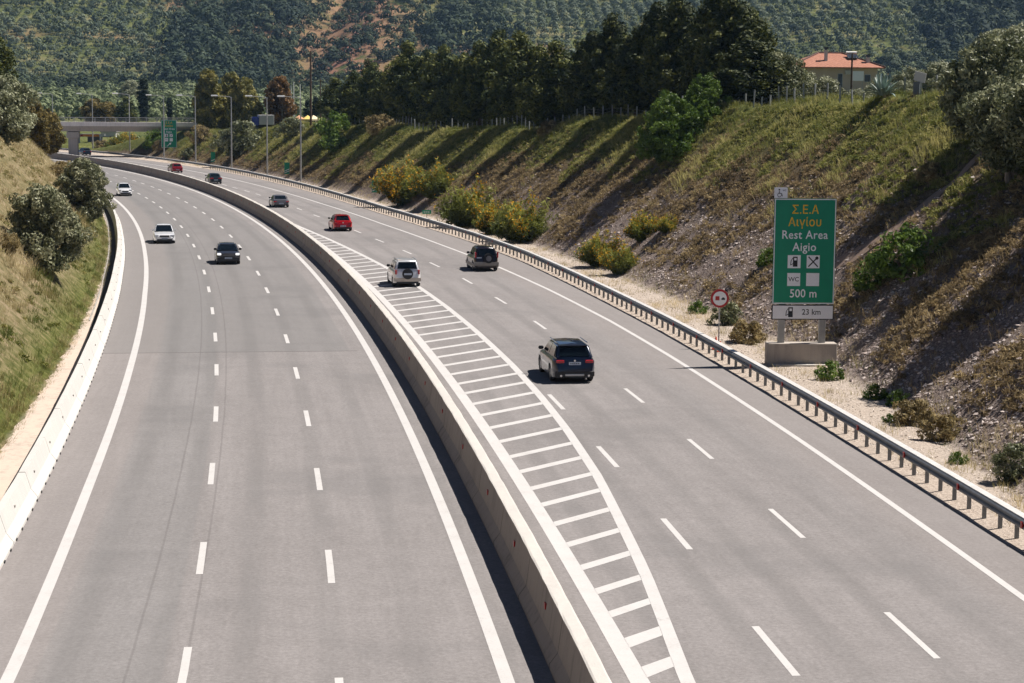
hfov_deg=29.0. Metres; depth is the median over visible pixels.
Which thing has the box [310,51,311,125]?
utility pole
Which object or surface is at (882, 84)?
agave plant
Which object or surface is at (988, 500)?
guardrail
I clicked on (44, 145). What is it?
brown tree
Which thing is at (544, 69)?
pine tree
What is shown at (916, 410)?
shrub
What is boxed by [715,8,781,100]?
pine tree
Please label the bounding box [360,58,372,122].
pine tree
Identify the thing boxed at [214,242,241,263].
hatchback
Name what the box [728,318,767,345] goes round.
shrub
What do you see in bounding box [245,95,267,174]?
street lamp
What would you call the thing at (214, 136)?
shrub
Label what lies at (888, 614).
lane dashes
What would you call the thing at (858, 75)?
white board
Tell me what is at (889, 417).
shrub
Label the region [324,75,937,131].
crest fence
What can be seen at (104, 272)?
kerb
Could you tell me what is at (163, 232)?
sedan
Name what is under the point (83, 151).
hatchback
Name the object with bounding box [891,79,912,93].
olive tree
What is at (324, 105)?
pine tree
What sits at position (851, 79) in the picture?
utility pole
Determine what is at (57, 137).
brown tree
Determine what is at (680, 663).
edge line
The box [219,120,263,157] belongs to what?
shrub
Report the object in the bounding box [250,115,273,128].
truck
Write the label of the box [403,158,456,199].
broom bush
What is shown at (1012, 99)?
olive tree
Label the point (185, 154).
shrub
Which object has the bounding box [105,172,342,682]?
lane dashes
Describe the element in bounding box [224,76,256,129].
eucalyptus tree
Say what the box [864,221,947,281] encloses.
shrub
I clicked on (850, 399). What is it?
verge stones
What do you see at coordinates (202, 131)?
shrub
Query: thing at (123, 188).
estate car
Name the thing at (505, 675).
edge line
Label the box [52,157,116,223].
olive tree
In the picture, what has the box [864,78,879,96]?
olive tree
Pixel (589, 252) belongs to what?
broom bush
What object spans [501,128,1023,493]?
slope stones
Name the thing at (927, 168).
shrub
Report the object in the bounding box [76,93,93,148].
street lamp
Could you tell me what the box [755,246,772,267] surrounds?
shrub
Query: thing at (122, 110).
background tree
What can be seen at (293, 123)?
shrub
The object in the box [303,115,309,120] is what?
pavilion
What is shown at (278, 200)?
coupe
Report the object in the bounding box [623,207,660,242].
broom bush
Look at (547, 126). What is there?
shrub
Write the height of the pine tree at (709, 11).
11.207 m
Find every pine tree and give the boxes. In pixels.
[0,35,18,81]
[314,77,350,121]
[331,70,367,124]
[347,62,383,123]
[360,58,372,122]
[364,60,407,122]
[379,40,423,123]
[398,48,434,125]
[412,44,462,129]
[433,52,474,126]
[446,40,501,125]
[457,28,514,126]
[481,29,541,124]
[509,44,549,122]
[521,39,572,125]
[529,50,578,124]
[556,30,625,118]
[567,39,601,114]
[579,12,630,114]
[599,25,655,115]
[616,1,670,111]
[638,0,703,99]
[675,0,730,105]
[690,0,777,105]
[705,37,800,104]
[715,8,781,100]
[722,6,772,104]
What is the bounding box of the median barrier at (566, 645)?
[44,153,611,682]
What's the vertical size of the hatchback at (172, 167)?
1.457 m
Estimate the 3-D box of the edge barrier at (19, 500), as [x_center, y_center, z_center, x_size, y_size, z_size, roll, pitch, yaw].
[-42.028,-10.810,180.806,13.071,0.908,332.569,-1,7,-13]
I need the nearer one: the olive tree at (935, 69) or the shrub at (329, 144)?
the olive tree at (935, 69)
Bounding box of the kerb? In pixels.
[89,209,109,320]
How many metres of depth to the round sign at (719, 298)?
96.94 m
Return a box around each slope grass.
[161,89,1023,440]
[177,87,1021,275]
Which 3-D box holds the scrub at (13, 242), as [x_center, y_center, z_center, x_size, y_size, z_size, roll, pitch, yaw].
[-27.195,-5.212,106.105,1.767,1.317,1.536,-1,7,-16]
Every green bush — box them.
[633,89,705,162]
[677,72,733,126]
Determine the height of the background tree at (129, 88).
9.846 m
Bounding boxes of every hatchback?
[79,148,90,154]
[168,163,182,172]
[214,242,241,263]
[328,214,351,230]
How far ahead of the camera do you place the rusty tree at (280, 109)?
368.01 m
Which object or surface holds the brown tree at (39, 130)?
on the ground at (958, 504)
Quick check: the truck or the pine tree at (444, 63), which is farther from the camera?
the truck
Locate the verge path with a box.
[0,214,108,500]
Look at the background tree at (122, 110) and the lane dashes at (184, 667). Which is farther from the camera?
the background tree at (122, 110)
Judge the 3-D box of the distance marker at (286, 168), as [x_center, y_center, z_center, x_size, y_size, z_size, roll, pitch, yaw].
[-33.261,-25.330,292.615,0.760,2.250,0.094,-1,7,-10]
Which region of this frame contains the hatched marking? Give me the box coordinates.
[303,229,673,676]
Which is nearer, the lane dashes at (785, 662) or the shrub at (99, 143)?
the lane dashes at (785, 662)
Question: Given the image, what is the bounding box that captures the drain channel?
[81,206,115,354]
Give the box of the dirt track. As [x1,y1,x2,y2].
[835,148,983,268]
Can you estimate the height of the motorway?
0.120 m
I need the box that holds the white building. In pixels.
[100,131,119,136]
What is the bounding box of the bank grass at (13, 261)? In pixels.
[0,137,109,438]
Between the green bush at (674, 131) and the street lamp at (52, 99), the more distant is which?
the street lamp at (52, 99)
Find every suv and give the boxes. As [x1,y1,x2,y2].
[387,257,420,285]
[466,245,498,270]
[538,337,594,380]
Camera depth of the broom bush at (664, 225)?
138.74 m
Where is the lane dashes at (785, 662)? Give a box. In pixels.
[547,394,800,675]
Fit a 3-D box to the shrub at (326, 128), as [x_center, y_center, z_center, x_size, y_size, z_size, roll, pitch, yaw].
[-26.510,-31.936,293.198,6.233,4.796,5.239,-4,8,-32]
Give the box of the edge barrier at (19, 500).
[0,199,124,568]
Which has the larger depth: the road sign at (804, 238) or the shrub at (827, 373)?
the road sign at (804, 238)
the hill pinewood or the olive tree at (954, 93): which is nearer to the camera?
the olive tree at (954, 93)
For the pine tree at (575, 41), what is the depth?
219.09 m
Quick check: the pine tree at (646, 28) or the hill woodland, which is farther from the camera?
the hill woodland
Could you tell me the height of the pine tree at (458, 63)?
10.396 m
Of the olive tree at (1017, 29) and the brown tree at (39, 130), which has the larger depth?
the brown tree at (39, 130)
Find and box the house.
[796,47,885,91]
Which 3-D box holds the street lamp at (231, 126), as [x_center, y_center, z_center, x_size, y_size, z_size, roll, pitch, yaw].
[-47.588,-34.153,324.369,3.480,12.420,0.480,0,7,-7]
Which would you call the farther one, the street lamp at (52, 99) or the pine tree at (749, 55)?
the street lamp at (52, 99)
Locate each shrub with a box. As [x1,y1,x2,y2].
[91,140,106,147]
[141,128,160,149]
[152,139,162,151]
[178,148,193,160]
[184,124,211,144]
[209,128,234,151]
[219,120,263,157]
[272,116,305,141]
[313,110,350,138]
[318,129,346,151]
[364,114,394,134]
[536,120,556,136]
[687,299,709,313]
[706,301,743,325]
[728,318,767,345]
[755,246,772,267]
[814,359,844,380]
[852,260,886,291]
[862,383,888,400]
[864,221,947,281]
[881,413,895,422]
[885,389,909,406]
[892,398,934,426]
[915,162,942,181]
[916,412,966,441]
[946,450,968,464]
[990,442,1023,484]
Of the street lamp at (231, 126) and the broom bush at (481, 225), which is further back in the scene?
the street lamp at (231, 126)
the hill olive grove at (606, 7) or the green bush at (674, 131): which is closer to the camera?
the green bush at (674, 131)
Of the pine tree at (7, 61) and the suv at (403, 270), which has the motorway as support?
the suv at (403, 270)
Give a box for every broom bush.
[106,132,137,145]
[369,155,420,206]
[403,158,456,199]
[433,173,499,227]
[471,197,506,234]
[487,186,558,242]
[571,227,627,267]
[594,240,643,274]
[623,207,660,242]
[654,213,677,232]
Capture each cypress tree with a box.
[136,77,150,120]
[166,97,173,118]
[303,100,309,122]
[312,96,319,121]
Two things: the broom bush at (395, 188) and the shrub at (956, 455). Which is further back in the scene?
the broom bush at (395, 188)
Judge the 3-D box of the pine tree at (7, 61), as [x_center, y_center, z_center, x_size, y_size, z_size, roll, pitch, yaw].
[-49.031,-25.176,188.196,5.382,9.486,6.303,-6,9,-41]
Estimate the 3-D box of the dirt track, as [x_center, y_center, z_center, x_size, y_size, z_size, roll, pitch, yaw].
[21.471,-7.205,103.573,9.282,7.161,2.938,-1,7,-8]
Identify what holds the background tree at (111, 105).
on the ground at (958, 504)
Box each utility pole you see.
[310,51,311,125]
[847,53,856,89]
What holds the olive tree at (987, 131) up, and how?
on the ground at (958, 504)
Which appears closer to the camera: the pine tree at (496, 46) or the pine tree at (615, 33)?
the pine tree at (615, 33)
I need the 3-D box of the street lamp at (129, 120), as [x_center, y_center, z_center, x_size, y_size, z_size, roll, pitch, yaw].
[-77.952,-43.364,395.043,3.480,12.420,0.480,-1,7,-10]
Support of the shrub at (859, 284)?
on the ground at (958, 504)
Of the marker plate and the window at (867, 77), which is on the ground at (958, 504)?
the marker plate
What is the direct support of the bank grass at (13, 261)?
on the ground at (958, 504)
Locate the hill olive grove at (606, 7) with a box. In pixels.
[0,0,930,78]
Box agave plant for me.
[861,72,899,95]
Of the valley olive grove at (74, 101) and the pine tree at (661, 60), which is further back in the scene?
the valley olive grove at (74, 101)
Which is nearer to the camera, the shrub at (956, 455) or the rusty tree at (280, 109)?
the shrub at (956, 455)
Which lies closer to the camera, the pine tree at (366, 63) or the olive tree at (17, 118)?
the olive tree at (17, 118)
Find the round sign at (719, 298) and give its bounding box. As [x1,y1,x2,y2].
[711,289,728,340]
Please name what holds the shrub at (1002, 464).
on the ground at (958, 504)
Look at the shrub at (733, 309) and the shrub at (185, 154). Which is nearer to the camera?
the shrub at (733, 309)
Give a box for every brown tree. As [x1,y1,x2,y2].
[26,99,49,143]
[33,133,50,152]
[44,108,66,154]
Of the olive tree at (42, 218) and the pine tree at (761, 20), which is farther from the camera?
the pine tree at (761, 20)
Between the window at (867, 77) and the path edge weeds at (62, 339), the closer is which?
the path edge weeds at (62, 339)
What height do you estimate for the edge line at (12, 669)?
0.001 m
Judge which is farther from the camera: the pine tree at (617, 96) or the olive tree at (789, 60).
the pine tree at (617, 96)
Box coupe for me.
[269,194,288,206]
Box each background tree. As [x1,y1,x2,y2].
[78,98,113,121]
[100,101,116,121]
[112,96,140,121]
[117,79,147,100]
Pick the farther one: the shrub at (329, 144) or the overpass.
the overpass
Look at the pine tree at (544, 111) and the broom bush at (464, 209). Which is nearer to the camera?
the broom bush at (464, 209)
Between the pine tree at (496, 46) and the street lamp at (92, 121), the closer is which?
the pine tree at (496, 46)
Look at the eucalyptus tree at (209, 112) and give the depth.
380.76 m
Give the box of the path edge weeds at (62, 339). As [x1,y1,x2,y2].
[0,223,112,458]
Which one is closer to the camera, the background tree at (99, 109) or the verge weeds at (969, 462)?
the verge weeds at (969, 462)
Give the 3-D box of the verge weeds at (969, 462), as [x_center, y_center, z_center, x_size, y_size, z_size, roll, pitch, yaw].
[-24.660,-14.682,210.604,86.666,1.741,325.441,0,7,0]
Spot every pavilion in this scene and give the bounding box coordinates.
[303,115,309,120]
[312,115,319,121]
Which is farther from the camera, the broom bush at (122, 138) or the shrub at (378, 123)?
the broom bush at (122, 138)
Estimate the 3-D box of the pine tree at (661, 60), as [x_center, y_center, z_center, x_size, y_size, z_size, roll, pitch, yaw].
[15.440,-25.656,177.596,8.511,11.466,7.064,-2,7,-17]
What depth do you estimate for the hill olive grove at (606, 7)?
1058.36 m
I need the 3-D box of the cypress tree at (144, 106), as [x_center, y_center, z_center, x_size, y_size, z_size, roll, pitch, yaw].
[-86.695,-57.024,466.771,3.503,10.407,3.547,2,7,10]
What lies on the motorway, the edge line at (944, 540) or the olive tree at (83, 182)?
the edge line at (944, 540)
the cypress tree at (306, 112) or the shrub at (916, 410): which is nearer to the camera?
the shrub at (916, 410)
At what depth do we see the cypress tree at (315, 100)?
416.62 m
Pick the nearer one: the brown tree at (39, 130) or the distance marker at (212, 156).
the brown tree at (39, 130)
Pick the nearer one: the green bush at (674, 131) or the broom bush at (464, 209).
the green bush at (674, 131)
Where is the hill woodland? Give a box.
[12,0,1023,90]
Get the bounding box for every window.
[837,73,842,87]
[864,74,870,81]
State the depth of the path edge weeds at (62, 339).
94.40 m
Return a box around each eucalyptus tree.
[190,68,227,129]
[217,71,238,128]
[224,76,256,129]
[239,91,264,128]
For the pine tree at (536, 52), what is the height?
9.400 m
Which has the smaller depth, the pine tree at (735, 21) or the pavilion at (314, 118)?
the pine tree at (735, 21)
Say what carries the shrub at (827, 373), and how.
on the ground at (958, 504)
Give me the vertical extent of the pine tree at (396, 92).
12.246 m
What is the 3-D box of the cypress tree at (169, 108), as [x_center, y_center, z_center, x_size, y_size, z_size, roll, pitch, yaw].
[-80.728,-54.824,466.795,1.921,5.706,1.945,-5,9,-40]
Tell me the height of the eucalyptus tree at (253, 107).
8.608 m
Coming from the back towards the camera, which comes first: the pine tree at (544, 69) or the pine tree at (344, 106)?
the pine tree at (344, 106)
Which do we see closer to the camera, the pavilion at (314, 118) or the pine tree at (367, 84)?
the pine tree at (367, 84)
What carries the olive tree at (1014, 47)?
on the ground at (958, 504)
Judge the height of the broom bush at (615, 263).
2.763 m
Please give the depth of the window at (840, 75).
327.57 m
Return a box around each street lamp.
[38,92,52,112]
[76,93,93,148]
[112,93,129,151]
[146,94,164,157]
[176,94,195,164]
[210,95,231,167]
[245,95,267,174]
[277,95,301,181]
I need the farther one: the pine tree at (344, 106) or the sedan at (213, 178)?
the pine tree at (344, 106)
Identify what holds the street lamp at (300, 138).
on the ground at (958, 504)
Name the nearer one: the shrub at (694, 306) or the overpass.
the shrub at (694, 306)
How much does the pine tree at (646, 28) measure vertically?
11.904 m
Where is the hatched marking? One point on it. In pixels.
(653, 668)
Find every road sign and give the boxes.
[161,120,176,155]
[765,187,836,366]
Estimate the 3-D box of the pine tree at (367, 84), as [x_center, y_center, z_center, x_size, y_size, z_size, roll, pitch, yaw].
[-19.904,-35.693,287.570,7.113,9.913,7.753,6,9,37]
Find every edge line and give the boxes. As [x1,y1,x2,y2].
[0,192,148,682]
[53,159,514,682]
[88,156,1023,600]
[297,225,695,682]
[317,240,649,682]
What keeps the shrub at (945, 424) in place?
on the ground at (958, 504)
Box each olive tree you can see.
[0,73,40,145]
[4,182,97,273]
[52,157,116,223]
[758,50,812,103]
[801,71,817,88]
[802,75,850,97]
[848,88,870,98]
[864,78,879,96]
[887,65,923,87]
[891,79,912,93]
[916,60,948,93]
[933,46,1012,139]
[953,57,1023,184]
[958,33,1023,109]
[969,22,1023,47]
[989,63,1023,168]
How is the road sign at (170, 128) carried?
on the ground at (958, 504)
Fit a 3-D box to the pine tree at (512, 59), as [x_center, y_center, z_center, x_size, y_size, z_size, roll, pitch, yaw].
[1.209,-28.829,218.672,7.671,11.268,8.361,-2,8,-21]
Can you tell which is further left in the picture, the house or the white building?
the white building
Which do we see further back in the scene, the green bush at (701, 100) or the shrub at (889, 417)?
the green bush at (701, 100)
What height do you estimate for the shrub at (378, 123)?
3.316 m
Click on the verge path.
(19, 449)
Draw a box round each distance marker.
[211,152,214,161]
[284,162,289,173]
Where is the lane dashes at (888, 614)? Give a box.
[182,174,939,657]
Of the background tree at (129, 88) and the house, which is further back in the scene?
the background tree at (129, 88)
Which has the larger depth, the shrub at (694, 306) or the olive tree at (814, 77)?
the olive tree at (814, 77)
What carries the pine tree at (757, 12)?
on the ground at (958, 504)
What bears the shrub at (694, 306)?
on the ground at (958, 504)
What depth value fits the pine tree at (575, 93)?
198.35 m
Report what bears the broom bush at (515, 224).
on the ground at (958, 504)
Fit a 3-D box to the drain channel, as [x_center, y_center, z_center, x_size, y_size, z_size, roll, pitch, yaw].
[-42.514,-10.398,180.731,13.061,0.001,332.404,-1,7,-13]
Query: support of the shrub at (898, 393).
on the ground at (958, 504)
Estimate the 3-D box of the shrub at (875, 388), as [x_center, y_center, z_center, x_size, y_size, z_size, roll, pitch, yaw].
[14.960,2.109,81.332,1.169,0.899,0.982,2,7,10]
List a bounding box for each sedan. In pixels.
[152,223,175,242]
[205,173,221,183]
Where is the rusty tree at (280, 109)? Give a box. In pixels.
[263,75,298,125]
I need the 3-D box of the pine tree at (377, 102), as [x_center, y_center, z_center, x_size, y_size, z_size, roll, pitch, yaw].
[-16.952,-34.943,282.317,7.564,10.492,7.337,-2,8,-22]
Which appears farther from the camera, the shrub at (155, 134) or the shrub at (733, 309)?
the shrub at (155, 134)
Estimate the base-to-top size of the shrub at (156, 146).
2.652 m
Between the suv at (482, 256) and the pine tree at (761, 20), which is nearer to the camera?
the suv at (482, 256)
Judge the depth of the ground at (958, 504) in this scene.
118.75 m
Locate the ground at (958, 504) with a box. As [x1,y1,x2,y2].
[0,0,1023,553]
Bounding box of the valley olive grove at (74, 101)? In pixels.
[24,59,964,121]
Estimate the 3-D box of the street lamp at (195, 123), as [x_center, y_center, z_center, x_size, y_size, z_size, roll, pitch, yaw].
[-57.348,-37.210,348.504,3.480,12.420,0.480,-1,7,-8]
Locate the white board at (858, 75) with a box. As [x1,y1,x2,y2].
[852,71,863,88]
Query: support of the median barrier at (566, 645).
on the motorway
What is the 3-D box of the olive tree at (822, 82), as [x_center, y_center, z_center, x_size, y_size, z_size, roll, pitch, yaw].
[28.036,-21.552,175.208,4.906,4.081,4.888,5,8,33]
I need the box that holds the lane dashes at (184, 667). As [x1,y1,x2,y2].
[110,181,218,682]
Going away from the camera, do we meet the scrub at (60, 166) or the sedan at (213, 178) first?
the scrub at (60, 166)
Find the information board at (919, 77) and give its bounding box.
[913,71,926,94]
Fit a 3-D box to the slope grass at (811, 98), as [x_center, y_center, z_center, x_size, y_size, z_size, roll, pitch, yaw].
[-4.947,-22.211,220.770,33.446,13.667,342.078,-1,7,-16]
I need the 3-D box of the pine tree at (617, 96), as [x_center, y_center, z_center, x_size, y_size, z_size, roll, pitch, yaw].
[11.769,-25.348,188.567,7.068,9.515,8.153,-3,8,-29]
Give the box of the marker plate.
[422,210,430,216]
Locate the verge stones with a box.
[451,233,1023,532]
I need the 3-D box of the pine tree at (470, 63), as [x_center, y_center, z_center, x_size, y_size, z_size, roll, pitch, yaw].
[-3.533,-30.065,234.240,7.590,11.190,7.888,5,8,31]
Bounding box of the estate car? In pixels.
[116,182,131,195]
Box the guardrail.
[60,148,1023,538]
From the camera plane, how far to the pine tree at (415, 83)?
263.91 m
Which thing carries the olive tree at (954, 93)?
on the ground at (958, 504)
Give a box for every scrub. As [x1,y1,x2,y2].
[0,233,20,254]
[48,160,71,177]
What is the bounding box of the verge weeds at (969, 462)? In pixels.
[149,156,1023,529]
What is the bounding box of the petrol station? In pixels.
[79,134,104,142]
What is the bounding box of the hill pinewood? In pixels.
[121,0,1023,89]
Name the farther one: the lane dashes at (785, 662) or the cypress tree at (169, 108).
the cypress tree at (169, 108)
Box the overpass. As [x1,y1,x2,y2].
[58,117,197,154]
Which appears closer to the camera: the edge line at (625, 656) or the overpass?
the edge line at (625, 656)
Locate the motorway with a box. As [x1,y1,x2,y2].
[0,152,1023,682]
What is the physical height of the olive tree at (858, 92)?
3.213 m
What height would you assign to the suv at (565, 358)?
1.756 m
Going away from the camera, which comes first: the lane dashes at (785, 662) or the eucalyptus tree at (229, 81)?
the lane dashes at (785, 662)
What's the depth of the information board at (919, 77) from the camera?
124.92 m

